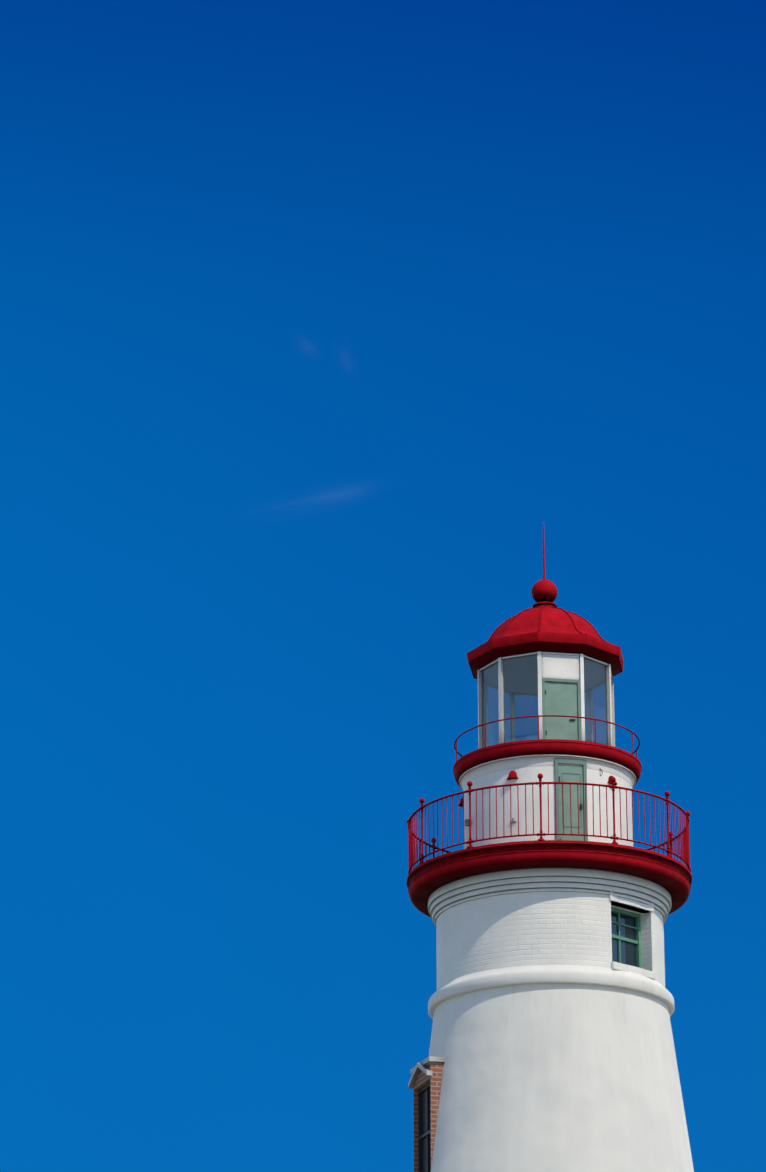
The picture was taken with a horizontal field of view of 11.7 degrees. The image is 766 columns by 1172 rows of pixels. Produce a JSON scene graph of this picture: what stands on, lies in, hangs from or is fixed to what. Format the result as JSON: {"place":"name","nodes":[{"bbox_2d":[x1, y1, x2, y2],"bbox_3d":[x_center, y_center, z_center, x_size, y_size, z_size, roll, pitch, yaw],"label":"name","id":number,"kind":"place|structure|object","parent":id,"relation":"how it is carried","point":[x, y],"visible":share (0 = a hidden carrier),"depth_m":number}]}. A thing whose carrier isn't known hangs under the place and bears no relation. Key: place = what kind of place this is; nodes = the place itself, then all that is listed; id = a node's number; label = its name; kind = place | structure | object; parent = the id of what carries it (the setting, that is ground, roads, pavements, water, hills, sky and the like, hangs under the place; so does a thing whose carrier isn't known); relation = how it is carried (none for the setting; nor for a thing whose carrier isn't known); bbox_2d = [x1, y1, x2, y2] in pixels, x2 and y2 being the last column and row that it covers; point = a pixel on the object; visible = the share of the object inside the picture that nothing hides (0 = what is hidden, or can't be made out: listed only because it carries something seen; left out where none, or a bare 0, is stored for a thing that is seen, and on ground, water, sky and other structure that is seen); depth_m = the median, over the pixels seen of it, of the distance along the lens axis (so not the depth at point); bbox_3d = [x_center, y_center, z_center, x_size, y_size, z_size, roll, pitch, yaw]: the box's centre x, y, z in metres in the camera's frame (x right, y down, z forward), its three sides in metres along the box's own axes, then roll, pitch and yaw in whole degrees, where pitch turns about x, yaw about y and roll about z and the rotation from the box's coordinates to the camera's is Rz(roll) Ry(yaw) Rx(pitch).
{"place":"outdoors","nodes":[
{"label":"outdoors","id":0,"kind":"place"},
{"bbox_2d":[0,0,765,1171],"label":"sky","id":1,"kind":"structure","parent":0,"point":[316,316]},
{"bbox_2d":[483,655,604,693],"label":"ceiling","id":2,"kind":"structure","parent":0,"point":[515,681],"depth_m":62.56},
{"bbox_3d":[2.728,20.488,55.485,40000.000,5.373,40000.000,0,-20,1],"label":"terrain","id":3,"kind":"structure","parent":0,"visible":0},
{"bbox_2d":[429,983,693,1171],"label":"tower wall","id":4,"kind":"structure","parent":3,"relation":"on","point":[555,1077],"depth_m":58.31},
{"bbox_2d":[413,1064,443,1171],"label":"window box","id":5,"kind":"object","parent":4,"relation":"attached to","point":[423,1079],"depth_m":59.30},
{"bbox_2d":[418,1083,429,1171],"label":"window frame","id":6,"kind":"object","parent":5,"relation":"in","point":[421,1137],"depth_m":59.42},
{"bbox_2d":[408,1056,445,1088],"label":"pediment","id":7,"kind":"structure","parent":5,"relation":"on","point":[420,1066],"depth_m":59.25},
{"bbox_2d":[428,965,674,1018],"bbox_3d":[2.728,6.764,60.551,3.992,0.315,3.992,0,-20,1],"label":"molding band","id":8,"kind":"object","parent":4,"relation":"on","point":[538,974],"visible":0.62,"depth_m":58.94},
{"bbox_2d":[436,891,664,989],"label":"upper tower wall","id":9,"kind":"structure","parent":8,"relation":"on","point":[521,929],"depth_m":59.28},
{"bbox_2d":[428,868,671,925],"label":"gallery corbel rings","id":10,"kind":"object","parent":9,"relation":"on","point":[442,899],"visible":0.54,"depth_m":59.51},
{"bbox_2d":[407,840,691,916],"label":"gallery cornice","id":11,"kind":"structure","parent":10,"relation":"on","point":[429,877],"depth_m":59.43},
{"bbox_2d":[464,766,632,848],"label":"wall","id":12,"kind":"structure","parent":11,"relation":"on","point":[527,774],"depth_m":60.51},
{"bbox_2d":[465,771,602,826],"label":"watch room fittings","id":13,"kind":"object","parent":12,"relation":"attached to","point":[467,822],"visible":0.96,"depth_m":60.99},
{"bbox_2d":[459,771,616,806],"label":"vent hoods","id":14,"kind":"object","parent":12,"relation":"attached to","point":[512,775],"visible":0.33,"depth_m":60.57},
{"bbox_2d":[453,739,641,786],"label":"gallery ledge","id":15,"kind":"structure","parent":12,"relation":"on","point":[474,758],"depth_m":60.66},
{"bbox_2d":[478,651,614,748],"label":"lantern mullions","id":16,"kind":"object","parent":15,"relation":"on","point":[609,683],"visible":0.38,"depth_m":61.75},
{"bbox_2d":[481,655,607,746],"bbox_3d":[2.728,2.235,62.223,2.194,1.580,2.223,0,-20,1],"label":"lantern glass","id":17,"kind":"object","parent":16,"relation":"in","point":[509,716],"visible":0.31,"depth_m":61.73},
{"bbox_2d":[467,626,623,679],"bbox_3d":[2.728,1.236,62.591,2.651,0.510,2.686,0,-20,1],"label":"roof eave","id":18,"kind":"object","parent":16,"relation":"on","point":[544,639],"visible":0.5,"depth_m":61.63},
{"bbox_2d":[489,607,597,639],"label":"dome roof","id":19,"kind":"structure","parent":18,"relation":"on","point":[552,617],"depth_m":62.08},
{"bbox_2d":[532,522,556,607],"bbox_3d":[2.728,-0.319,63.165,0.450,1.668,0.450,0,-20,1],"label":"finial","id":20,"kind":"object","parent":19,"relation":"on","point":[544,592],"visible":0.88,"depth_m":62.85},
{"bbox_2d":[488,606,606,641],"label":"roof ribs","id":21,"kind":"object","parent":19,"relation":"on","point":[514,616],"visible":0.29,"depth_m":62.29},
{"bbox_2d":[542,654,579,679],"bbox_3d":[2.922,1.325,61.433,0.657,0.460,0.030,4,-21,-10],"label":"panel above door","id":22,"kind":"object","parent":16,"relation":"attached to","point":[555,666],"visible":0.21,"depth_m":61.42},
{"bbox_2d":[454,715,639,760],"bbox_3d":[2.728,2.833,62.002,3.095,0.426,3.095,0,-20,1],"label":"railing","id":23,"kind":"object","parent":15,"relation":"on","point":[538,716],"visible":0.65,"depth_m":60.92},
{"bbox_2d":[542,678,581,740],"bbox_3d":[2.925,2.094,61.134,0.657,1.190,0.050,4,-21,-10],"label":"door frame","id":24,"kind":"object","parent":15,"relation":"on","point":[578,682],"visible":0.66,"depth_m":61.19},
{"bbox_2d":[545,681,577,739],"bbox_3d":[2.923,2.122,61.136,0.557,1.140,0.020,4,-21,-10],"label":"door","id":25,"kind":"structure","parent":24,"relation":"in","point":[561,698],"depth_m":61.16},
{"bbox_2d":[459,754,635,790],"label":"cornice","id":26,"kind":"structure","parent":12,"relation":"attached to","point":[598,764],"depth_m":60.73},
{"bbox_2d":[555,759,587,840],"bbox_3d":[3.044,3.593,60.271,0.534,1.640,0.069,5,-21,-12],"label":"door frame","id":27,"kind":"object","parent":12,"relation":"in","point":[571,761],"visible":0.71,"depth_m":60.39},
{"bbox_2d":[558,765,583,840],"bbox_3d":[3.042,3.632,60.267,0.417,1.565,0.031,5,-21,-12],"label":"door","id":28,"kind":"structure","parent":27,"relation":"in","point":[566,787],"depth_m":60.30},
{"bbox_2d":[562,772,581,827],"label":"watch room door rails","id":29,"kind":"object","parent":28,"relation":"attached to","point":[580,797],"visible":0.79,"depth_m":60.36},
{"bbox_2d":[408,782,689,873],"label":"gallery rail balusters","id":30,"kind":"object","parent":11,"relation":"on","point":[413,859],"visible":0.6,"depth_m":59.88},
{"bbox_2d":[406,773,692,883],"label":"railing posts","id":31,"kind":"object","parent":11,"relation":"on","point":[541,834],"visible":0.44,"depth_m":59.84},
{"bbox_2d":[611,907,641,967],"bbox_3d":[3.793,5.672,59.780,0.950,1.000,0.065,19,-27,-41],"label":"window frame","id":32,"kind":"object","parent":9,"relation":"in","point":[637,941],"visible":0.46,"depth_m":59.96},
{"bbox_2d":[611,911,636,966],"bbox_3d":[3.774,5.679,59.798,0.840,0.890,0.008,19,-27,-41],"label":"window glass pane","id":33,"kind":"object","parent":32,"relation":"in","point":[628,953],"visible":0.43,"depth_m":59.90},
{"bbox_2d":[609,891,655,979],"bbox_3d":[3.909,5.607,59.676,1.030,1.290,0.300,19,-27,-41],"label":"window frame","id":34,"kind":"structure","parent":9,"relation":"attached to","point":[625,967],"depth_m":59.53}
]}

